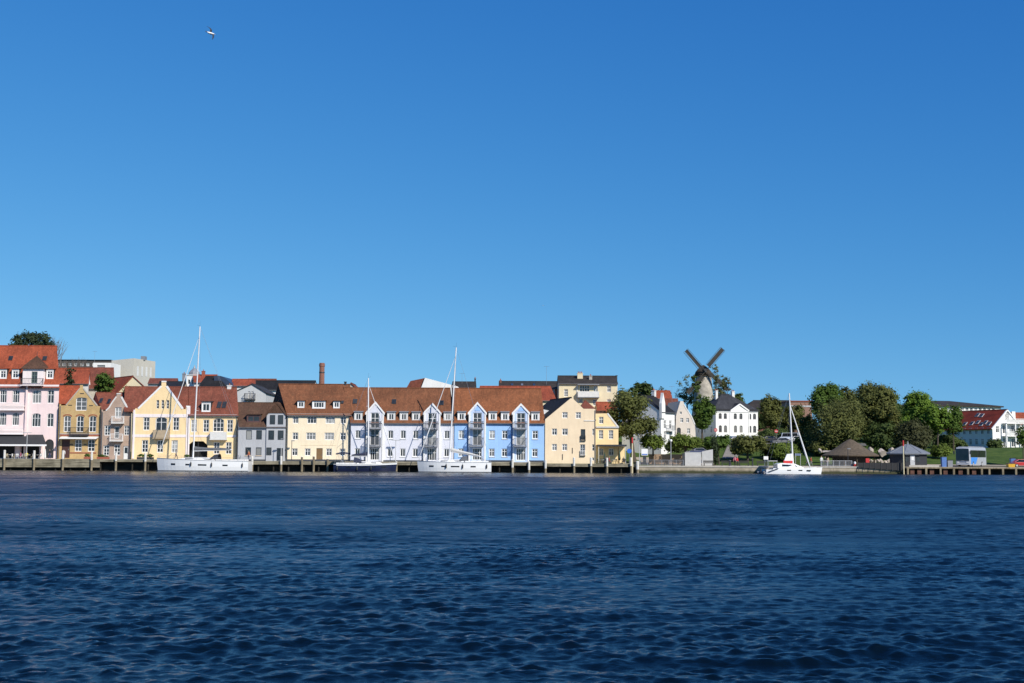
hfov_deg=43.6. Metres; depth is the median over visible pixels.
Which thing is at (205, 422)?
window
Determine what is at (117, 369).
flat roofed building
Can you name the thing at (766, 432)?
shrub
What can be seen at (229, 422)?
window
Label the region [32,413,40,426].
window
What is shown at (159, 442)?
window
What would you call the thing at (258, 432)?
window
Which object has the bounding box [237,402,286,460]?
town house
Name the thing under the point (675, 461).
bench
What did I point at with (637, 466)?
mooring pile
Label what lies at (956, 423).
maple tree
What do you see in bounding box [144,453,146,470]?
mooring pile
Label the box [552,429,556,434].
window
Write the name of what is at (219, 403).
roof window
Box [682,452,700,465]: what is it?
concrete wall
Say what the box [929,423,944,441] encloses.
leafy tree
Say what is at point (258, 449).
window
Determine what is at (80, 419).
window
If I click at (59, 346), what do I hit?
bare tree
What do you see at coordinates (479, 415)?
balcony door
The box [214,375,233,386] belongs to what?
warehouse
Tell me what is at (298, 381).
terraced house
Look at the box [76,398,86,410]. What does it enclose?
window
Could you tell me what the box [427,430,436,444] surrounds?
balcony door
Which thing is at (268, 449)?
window
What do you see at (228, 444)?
window
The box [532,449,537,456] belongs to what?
window
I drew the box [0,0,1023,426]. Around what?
sky
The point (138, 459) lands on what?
terrace
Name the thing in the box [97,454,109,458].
planter
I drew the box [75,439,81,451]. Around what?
window
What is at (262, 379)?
terraced house
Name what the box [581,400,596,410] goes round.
terraced house
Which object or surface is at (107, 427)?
window
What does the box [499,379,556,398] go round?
school
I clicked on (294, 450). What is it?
window
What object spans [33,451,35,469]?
mooring pile
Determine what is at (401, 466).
timber quay
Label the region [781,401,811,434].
flat roofed building
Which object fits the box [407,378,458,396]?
hall
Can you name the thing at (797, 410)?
beech tree
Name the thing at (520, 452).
balcony door
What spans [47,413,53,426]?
window
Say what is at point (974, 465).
path
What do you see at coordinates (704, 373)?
windmill
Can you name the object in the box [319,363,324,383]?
factory chimney
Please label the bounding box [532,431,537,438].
window
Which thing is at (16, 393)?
window
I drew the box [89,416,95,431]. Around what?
window
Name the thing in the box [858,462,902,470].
timber fence
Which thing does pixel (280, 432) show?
window
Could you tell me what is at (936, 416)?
maple tree
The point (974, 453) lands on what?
side window
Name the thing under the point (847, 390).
leafy tree
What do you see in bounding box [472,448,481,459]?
balcony door
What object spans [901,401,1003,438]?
office building
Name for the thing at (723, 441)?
linden tree
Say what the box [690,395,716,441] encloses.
leafy tree
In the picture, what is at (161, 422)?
window
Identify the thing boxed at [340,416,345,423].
window
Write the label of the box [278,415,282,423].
window
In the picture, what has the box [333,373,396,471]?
sailing yacht
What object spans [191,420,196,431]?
window
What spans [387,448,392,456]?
window
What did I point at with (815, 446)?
hedge
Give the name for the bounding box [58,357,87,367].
bare tree
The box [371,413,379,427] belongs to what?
balcony door
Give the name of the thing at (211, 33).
seagull
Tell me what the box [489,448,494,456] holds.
window
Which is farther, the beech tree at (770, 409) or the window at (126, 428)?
the beech tree at (770, 409)
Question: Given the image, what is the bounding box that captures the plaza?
[636,457,701,463]
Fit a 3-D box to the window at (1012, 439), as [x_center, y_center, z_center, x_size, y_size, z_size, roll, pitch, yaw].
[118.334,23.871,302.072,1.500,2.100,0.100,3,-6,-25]
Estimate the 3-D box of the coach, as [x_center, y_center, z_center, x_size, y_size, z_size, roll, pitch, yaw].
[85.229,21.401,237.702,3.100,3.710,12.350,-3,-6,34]
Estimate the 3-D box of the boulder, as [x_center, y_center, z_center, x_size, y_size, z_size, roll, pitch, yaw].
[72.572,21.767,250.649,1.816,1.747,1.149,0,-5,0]
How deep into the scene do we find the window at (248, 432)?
232.57 m
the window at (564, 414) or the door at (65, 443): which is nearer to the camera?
the window at (564, 414)
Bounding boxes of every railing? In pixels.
[640,460,683,465]
[821,460,851,465]
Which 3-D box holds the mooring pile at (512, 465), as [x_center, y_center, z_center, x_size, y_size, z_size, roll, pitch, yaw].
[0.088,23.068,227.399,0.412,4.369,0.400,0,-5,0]
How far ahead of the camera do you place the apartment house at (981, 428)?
302.42 m
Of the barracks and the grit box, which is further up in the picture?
the barracks
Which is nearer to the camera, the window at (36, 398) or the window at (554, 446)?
the window at (554, 446)
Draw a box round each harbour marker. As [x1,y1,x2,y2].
[631,437,632,472]
[902,440,904,473]
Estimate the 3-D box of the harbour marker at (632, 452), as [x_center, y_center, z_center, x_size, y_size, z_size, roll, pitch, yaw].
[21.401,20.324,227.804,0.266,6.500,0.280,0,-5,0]
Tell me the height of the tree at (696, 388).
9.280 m
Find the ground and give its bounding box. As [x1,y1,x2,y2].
[549,423,1023,466]
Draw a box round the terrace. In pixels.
[120,459,156,459]
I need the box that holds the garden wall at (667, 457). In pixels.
[649,454,681,464]
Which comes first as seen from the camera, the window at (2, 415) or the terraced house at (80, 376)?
the window at (2, 415)
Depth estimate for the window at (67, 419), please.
236.29 m
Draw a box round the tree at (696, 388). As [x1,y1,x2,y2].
[691,376,701,403]
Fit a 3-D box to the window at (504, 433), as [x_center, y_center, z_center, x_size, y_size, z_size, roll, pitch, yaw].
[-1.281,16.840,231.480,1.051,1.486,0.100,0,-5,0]
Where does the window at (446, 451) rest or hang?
in the apartment house at (406, 414)
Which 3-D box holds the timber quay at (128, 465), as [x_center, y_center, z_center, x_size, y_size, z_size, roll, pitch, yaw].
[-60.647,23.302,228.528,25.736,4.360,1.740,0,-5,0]
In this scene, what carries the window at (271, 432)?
in the town house at (261, 426)
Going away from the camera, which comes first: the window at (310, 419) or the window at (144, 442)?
the window at (310, 419)
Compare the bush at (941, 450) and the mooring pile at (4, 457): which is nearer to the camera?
the mooring pile at (4, 457)
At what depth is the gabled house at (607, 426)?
236.33 m
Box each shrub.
[757,426,789,441]
[759,444,773,457]
[769,441,801,459]
[792,430,821,450]
[862,421,899,457]
[892,417,933,449]
[928,434,967,449]
[986,438,1006,447]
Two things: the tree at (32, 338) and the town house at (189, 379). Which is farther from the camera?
the town house at (189, 379)
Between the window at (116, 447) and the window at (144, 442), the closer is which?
the window at (144, 442)
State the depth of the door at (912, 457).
231.32 m
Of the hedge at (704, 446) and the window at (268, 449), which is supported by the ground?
the hedge at (704, 446)
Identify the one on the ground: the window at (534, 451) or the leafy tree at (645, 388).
the leafy tree at (645, 388)
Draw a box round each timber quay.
[0,459,101,469]
[100,459,157,470]
[253,461,543,471]
[547,463,635,472]
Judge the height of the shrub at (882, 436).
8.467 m
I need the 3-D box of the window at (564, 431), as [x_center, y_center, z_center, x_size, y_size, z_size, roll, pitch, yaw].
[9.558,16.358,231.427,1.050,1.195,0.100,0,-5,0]
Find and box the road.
[722,445,737,457]
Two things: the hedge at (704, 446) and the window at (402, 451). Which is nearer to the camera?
the window at (402, 451)
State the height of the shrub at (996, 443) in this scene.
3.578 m
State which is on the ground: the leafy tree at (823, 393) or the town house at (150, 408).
the leafy tree at (823, 393)
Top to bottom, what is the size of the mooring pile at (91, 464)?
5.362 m
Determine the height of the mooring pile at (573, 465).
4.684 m
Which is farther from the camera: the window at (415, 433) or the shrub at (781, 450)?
the shrub at (781, 450)
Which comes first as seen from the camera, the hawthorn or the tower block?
the hawthorn
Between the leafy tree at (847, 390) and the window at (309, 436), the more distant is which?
the leafy tree at (847, 390)
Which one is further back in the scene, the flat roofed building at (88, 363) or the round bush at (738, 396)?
the flat roofed building at (88, 363)
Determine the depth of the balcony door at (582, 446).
231.10 m
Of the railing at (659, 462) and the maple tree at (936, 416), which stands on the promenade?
the railing at (659, 462)
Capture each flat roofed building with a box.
[58,359,111,367]
[93,363,120,376]
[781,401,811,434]
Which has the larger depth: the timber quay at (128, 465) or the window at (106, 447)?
the window at (106, 447)
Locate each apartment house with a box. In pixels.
[343,387,453,461]
[451,384,544,461]
[452,377,475,387]
[557,372,617,408]
[942,409,1023,447]
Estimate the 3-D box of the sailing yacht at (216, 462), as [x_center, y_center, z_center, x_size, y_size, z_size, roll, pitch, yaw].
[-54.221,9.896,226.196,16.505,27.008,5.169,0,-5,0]
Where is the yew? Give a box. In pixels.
[708,435,719,464]
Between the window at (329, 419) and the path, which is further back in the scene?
the path
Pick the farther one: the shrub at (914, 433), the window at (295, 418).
the shrub at (914, 433)
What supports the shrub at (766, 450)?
on the ground
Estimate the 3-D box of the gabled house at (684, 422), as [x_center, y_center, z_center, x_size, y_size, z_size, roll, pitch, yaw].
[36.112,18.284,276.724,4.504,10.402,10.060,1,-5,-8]
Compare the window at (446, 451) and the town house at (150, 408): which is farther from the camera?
the town house at (150, 408)
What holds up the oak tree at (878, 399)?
on the ground
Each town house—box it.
[124,381,238,458]
[182,365,199,385]
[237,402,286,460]
[273,382,351,460]
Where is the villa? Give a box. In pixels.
[622,389,675,453]
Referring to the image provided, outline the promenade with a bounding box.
[653,465,957,466]
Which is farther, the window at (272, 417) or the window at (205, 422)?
the window at (205, 422)
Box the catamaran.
[761,393,821,473]
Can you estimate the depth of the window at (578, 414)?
231.66 m
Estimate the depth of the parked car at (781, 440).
273.43 m
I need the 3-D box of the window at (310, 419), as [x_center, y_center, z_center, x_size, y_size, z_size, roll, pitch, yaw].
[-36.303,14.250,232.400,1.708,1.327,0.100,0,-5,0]
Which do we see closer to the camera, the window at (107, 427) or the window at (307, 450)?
the window at (307, 450)
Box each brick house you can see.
[57,385,100,458]
[90,392,130,458]
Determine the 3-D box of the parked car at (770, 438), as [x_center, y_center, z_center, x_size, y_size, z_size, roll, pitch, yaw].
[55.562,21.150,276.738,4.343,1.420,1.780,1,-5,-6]
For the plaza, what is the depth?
254.82 m
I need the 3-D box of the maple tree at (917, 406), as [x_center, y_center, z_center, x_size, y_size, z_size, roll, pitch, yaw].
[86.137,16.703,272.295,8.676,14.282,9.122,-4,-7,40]
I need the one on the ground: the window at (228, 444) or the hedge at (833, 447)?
the hedge at (833, 447)
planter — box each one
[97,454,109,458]
[147,454,153,458]
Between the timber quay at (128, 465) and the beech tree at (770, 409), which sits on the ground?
the beech tree at (770, 409)
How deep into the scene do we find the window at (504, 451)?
231.21 m
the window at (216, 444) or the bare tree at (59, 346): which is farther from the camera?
the bare tree at (59, 346)
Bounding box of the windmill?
[684,348,728,419]
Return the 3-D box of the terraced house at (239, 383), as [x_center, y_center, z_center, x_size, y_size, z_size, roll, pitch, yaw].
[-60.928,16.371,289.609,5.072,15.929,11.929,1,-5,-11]
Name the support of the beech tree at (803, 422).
on the ground
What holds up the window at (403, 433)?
in the apartment house at (406, 414)
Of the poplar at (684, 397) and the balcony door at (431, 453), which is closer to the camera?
the balcony door at (431, 453)
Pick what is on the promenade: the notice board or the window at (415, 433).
the notice board
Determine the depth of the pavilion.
239.27 m
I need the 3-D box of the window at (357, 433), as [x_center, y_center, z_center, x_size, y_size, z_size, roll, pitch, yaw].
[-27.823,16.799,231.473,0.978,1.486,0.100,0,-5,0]
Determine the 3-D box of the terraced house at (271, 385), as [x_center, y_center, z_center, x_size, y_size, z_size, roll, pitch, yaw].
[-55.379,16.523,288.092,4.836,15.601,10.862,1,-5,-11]
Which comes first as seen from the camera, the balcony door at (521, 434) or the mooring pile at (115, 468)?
the mooring pile at (115, 468)
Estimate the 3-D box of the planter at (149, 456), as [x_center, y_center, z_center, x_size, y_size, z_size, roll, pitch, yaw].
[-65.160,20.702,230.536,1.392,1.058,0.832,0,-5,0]
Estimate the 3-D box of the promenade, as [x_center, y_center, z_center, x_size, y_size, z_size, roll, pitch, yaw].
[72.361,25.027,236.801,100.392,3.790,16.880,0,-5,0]
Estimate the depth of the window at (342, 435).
232.11 m
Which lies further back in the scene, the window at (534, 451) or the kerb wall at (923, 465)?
the window at (534, 451)
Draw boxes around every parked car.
[687,448,704,454]
[764,436,775,440]
[771,438,790,442]
[777,433,797,441]
[1012,459,1023,466]
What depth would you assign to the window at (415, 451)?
231.15 m
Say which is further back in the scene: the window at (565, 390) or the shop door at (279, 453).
the window at (565, 390)
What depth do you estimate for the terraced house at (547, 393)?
268.97 m
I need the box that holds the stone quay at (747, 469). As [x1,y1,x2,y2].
[639,466,902,473]
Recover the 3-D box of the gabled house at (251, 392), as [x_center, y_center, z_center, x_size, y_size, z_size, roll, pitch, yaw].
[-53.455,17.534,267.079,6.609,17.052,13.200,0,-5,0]
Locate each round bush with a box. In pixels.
[92,371,118,391]
[735,393,744,402]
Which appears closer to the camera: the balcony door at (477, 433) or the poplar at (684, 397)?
the balcony door at (477, 433)
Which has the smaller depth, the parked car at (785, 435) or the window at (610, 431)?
the window at (610, 431)
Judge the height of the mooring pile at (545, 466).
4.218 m
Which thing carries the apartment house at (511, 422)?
on the promenade
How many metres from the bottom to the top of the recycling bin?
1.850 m
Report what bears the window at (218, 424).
in the town house at (150, 408)
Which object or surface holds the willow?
on the ground
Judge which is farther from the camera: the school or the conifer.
the school
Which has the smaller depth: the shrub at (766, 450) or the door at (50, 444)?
the door at (50, 444)
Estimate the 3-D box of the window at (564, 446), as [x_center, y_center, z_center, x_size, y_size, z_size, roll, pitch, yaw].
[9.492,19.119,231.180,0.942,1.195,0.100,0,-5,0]
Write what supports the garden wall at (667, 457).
on the plaza
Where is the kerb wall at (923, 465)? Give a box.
[909,465,938,466]
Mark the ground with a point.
(998, 456)
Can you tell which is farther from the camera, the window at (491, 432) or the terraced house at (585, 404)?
the terraced house at (585, 404)
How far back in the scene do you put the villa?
263.50 m
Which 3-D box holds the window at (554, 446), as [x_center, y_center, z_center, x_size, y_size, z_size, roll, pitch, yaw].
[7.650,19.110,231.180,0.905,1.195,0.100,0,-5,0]
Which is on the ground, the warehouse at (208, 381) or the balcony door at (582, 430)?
the warehouse at (208, 381)
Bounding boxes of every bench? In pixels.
[672,460,681,465]
[739,461,748,465]
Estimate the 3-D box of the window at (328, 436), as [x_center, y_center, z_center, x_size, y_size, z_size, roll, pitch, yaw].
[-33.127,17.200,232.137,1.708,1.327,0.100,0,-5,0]
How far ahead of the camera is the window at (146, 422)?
234.11 m
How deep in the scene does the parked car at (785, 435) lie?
277.54 m
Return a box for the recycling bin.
[940,457,946,466]
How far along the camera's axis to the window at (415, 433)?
231.49 m
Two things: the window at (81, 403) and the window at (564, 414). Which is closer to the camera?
the window at (564, 414)
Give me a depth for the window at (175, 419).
234.11 m
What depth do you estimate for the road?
261.67 m
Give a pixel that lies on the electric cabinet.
(949, 463)
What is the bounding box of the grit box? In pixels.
[1006,463,1015,466]
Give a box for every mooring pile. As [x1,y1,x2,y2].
[3,450,5,469]
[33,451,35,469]
[61,450,63,469]
[90,451,92,470]
[114,452,116,470]
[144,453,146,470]
[280,456,281,470]
[312,456,314,471]
[326,458,328,471]
[511,459,513,471]
[544,460,546,472]
[573,457,574,472]
[590,457,591,472]
[606,458,607,472]
[630,457,631,472]
[636,461,638,472]
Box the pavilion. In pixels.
[822,439,878,465]
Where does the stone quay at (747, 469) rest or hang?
in the water
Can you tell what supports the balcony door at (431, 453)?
in the apartment house at (406, 414)
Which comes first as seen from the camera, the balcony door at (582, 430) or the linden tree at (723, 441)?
the balcony door at (582, 430)
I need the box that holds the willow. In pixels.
[801,393,870,454]
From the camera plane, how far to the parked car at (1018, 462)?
231.24 m
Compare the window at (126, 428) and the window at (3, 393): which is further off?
the window at (3, 393)
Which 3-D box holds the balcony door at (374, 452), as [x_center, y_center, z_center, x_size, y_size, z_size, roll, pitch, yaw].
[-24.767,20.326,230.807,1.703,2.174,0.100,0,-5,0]
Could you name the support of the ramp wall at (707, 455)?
on the promenade
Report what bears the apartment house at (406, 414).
on the promenade
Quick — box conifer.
[64,366,76,384]
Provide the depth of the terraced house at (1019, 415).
333.43 m
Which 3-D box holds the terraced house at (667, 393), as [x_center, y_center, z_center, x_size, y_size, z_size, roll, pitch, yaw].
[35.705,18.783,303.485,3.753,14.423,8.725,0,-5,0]
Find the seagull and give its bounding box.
[206,26,213,39]
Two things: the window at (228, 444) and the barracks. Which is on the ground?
the barracks
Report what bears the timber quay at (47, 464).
in the water
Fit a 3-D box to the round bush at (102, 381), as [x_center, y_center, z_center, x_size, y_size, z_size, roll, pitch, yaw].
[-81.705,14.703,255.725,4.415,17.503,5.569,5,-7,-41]
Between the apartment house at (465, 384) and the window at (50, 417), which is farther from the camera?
the apartment house at (465, 384)
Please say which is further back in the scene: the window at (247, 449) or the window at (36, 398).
the window at (36, 398)
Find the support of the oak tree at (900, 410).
on the ground
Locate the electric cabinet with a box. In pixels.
[947,460,952,466]
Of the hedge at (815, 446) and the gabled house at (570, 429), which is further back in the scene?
the hedge at (815, 446)
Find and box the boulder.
[878,448,886,456]
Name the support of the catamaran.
on the water
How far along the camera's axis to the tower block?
332.39 m
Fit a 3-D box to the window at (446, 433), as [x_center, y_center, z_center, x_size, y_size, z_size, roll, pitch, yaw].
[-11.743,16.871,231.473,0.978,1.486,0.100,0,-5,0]
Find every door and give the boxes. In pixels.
[45,439,53,457]
[62,440,69,457]
[123,446,127,458]
[277,448,282,460]
[316,448,321,458]
[370,429,379,442]
[370,448,378,459]
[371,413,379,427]
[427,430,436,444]
[427,448,436,460]
[428,413,436,427]
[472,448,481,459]
[473,413,481,427]
[473,429,481,437]
[516,430,525,444]
[516,448,525,460]
[517,413,524,427]
[580,444,584,454]
[581,429,584,439]
[910,455,914,464]
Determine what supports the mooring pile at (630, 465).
in the water
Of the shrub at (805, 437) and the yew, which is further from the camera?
the shrub at (805, 437)
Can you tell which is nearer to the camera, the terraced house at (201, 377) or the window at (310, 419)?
the window at (310, 419)
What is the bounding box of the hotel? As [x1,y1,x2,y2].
[0,345,59,458]
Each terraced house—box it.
[59,368,89,392]
[72,367,113,397]
[110,375,143,438]
[148,378,177,385]
[158,381,186,385]
[193,369,217,385]
[232,379,254,389]
[248,378,276,383]
[256,380,277,393]
[278,380,316,383]
[480,386,555,404]
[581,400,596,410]
[595,402,616,417]
[656,390,671,399]
[664,398,677,404]
[1010,412,1023,425]
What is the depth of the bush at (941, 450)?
260.17 m
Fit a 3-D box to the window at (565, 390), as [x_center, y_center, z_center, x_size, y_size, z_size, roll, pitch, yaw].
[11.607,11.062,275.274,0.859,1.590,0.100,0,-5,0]
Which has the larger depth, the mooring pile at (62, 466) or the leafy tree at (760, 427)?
the leafy tree at (760, 427)
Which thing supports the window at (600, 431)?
in the gabled house at (607, 426)
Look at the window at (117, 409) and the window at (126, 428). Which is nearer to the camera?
the window at (126, 428)
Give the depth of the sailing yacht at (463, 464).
223.74 m
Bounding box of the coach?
[953,446,985,466]
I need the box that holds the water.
[0,470,1023,682]
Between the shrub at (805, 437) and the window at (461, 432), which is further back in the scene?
the shrub at (805, 437)
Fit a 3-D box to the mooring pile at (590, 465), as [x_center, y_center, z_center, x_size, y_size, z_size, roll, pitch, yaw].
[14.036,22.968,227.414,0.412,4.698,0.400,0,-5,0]
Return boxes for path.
[927,464,1023,465]
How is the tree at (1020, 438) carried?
on the ground
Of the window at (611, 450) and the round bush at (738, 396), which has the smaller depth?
the window at (611, 450)
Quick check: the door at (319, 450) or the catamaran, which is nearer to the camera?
the catamaran
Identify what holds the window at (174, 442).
in the town house at (150, 408)
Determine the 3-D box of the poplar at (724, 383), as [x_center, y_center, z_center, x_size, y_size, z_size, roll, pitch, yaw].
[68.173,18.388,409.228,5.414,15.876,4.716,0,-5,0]
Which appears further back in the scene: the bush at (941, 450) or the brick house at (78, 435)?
the bush at (941, 450)
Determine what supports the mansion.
on the ground
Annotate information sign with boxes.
[795,453,800,465]
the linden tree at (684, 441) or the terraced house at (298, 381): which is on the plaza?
the linden tree at (684, 441)
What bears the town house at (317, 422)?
on the promenade
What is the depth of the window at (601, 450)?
236.29 m
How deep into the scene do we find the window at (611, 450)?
236.29 m
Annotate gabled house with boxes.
[237,383,274,401]
[543,397,595,463]
[596,411,626,463]
[667,401,695,436]
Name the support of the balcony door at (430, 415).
in the apartment house at (406, 414)
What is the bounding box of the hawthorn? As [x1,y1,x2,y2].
[728,434,767,460]
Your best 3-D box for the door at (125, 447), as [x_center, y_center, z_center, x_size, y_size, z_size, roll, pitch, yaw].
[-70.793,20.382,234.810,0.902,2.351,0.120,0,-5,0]
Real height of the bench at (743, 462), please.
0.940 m
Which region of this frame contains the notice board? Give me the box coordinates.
[641,449,647,464]
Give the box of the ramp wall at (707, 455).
[702,449,712,465]
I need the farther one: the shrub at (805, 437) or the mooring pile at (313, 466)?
the shrub at (805, 437)
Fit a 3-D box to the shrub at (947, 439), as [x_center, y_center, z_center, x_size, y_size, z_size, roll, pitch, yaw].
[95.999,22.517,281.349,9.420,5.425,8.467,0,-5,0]
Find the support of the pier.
in the water
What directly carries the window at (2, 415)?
in the hotel
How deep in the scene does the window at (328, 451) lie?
231.89 m
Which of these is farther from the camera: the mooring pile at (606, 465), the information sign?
the information sign
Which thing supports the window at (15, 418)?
in the hotel
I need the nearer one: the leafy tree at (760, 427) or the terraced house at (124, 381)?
the terraced house at (124, 381)
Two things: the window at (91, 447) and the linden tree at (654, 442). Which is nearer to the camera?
the window at (91, 447)
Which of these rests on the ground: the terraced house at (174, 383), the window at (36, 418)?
the terraced house at (174, 383)
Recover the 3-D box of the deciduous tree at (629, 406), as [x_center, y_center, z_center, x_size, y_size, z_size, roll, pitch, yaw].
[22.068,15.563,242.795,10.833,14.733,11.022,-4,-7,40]
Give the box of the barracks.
[748,400,790,430]
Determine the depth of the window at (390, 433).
231.43 m
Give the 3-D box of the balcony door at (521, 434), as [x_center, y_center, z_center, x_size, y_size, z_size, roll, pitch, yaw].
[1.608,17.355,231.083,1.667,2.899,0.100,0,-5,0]
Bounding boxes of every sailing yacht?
[156,325,252,471]
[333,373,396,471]
[417,347,491,472]
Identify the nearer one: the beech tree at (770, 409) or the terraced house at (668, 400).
the terraced house at (668, 400)
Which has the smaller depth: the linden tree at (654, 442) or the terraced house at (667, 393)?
the linden tree at (654, 442)
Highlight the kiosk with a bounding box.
[886,443,929,466]
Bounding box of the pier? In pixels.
[904,467,1023,474]
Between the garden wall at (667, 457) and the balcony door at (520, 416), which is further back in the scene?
the garden wall at (667, 457)
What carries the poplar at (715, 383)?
on the ground
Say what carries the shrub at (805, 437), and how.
on the ground
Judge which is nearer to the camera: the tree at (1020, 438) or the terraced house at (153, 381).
the tree at (1020, 438)
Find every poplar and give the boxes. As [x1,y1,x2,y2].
[674,374,694,408]
[710,364,720,398]
[718,374,731,394]
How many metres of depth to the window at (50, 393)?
237.68 m
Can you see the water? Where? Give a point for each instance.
(110, 576)
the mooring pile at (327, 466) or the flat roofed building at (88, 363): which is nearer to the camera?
the mooring pile at (327, 466)
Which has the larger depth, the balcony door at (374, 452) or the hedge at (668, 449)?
the hedge at (668, 449)
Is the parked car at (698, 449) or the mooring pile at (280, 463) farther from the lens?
the parked car at (698, 449)
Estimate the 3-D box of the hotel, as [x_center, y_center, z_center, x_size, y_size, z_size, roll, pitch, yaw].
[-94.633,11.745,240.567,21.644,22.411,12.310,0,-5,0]
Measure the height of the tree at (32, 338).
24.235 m
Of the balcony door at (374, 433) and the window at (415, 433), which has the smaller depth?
the balcony door at (374, 433)
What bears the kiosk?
on the promenade
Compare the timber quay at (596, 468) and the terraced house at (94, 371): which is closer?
the timber quay at (596, 468)
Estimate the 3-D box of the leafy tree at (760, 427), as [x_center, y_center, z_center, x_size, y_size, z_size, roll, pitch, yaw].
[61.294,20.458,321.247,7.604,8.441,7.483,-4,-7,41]
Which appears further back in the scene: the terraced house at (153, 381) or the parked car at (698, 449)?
the terraced house at (153, 381)
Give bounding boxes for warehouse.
[199,376,226,386]
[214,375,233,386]
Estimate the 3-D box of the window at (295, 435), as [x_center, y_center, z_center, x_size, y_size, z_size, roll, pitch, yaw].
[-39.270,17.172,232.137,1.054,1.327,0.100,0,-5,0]
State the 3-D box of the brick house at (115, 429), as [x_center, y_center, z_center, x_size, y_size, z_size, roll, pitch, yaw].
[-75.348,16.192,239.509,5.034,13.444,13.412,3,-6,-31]
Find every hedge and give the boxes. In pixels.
[664,443,688,452]
[699,440,720,450]
[806,441,830,454]
[824,438,858,453]
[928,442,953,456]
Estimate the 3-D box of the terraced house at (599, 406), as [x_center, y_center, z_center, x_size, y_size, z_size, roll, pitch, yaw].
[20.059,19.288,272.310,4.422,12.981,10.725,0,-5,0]
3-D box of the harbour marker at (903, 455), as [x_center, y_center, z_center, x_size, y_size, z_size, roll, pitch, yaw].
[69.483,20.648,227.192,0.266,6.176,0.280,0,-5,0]
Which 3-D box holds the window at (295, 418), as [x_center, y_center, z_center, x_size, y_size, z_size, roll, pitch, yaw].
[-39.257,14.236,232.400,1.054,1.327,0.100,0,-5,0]
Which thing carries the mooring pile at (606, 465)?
in the water
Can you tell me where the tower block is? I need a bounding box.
[112,356,154,385]
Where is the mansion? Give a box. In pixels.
[695,389,758,437]
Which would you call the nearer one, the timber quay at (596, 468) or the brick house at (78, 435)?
the timber quay at (596, 468)
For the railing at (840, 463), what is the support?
on the promenade
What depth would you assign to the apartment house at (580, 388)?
275.22 m
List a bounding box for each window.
[0,390,6,402]
[0,412,5,424]
[12,413,18,425]
[13,390,19,402]
[32,390,40,402]
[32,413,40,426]
[47,390,53,402]
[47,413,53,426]
[64,416,70,431]
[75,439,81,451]
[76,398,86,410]
[76,416,83,431]
[88,439,94,451]
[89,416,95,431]
[103,445,108,454]
[104,425,109,434]
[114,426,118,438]
[114,445,119,454]
[115,407,120,417]
[124,426,128,434]
[142,440,147,451]
[143,417,149,429]
[155,417,166,429]
[157,440,162,452]
[171,440,177,452]
[173,417,178,429]
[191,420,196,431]
[203,420,208,431]
[213,419,223,431]
[214,442,219,453]
[216,401,221,407]
[226,442,231,453]
[227,420,232,431]
[245,447,250,454]
[246,430,251,439]
[256,430,261,439]
[256,447,260,454]
[266,447,271,454]
[268,430,273,439]
[270,415,274,423]
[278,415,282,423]
[278,430,283,439]
[292,433,297,439]
[292,448,296,455]
[293,416,297,423]
[305,448,309,455]
[306,433,314,439]
[307,416,315,423]
[325,433,333,439]
[326,416,334,423]
[326,449,331,455]
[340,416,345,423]
[340,433,345,439]
[355,430,360,438]
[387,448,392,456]
[388,430,392,438]
[400,449,404,456]
[401,430,405,438]
[413,431,417,438]
[413,449,417,456]
[444,431,449,438]
[444,449,448,456]
[459,430,463,438]
[489,430,494,438]
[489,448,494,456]
[502,430,507,438]
[502,449,506,456]
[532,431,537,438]
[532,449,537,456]
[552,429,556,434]
[552,444,556,450]
[562,412,566,417]
[562,429,567,434]
[562,444,566,450]
[564,389,567,396]
[576,412,580,418]
[599,430,602,438]
[599,448,603,454]
[609,430,612,438]
[609,448,613,455]
[970,450,985,456]
[1011,438,1014,446]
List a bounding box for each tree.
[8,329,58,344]
[49,336,75,367]
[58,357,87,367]
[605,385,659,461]
[628,381,653,396]
[638,434,667,464]
[665,433,703,451]
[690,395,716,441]
[691,376,701,403]
[703,434,730,463]
[757,393,782,429]
[757,407,765,429]
[779,403,805,432]
[797,414,820,435]
[805,381,845,419]
[839,385,857,403]
[851,379,902,437]
[855,401,903,439]
[897,387,938,426]
[925,404,952,445]
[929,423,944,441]
[944,404,964,450]
[1014,424,1023,458]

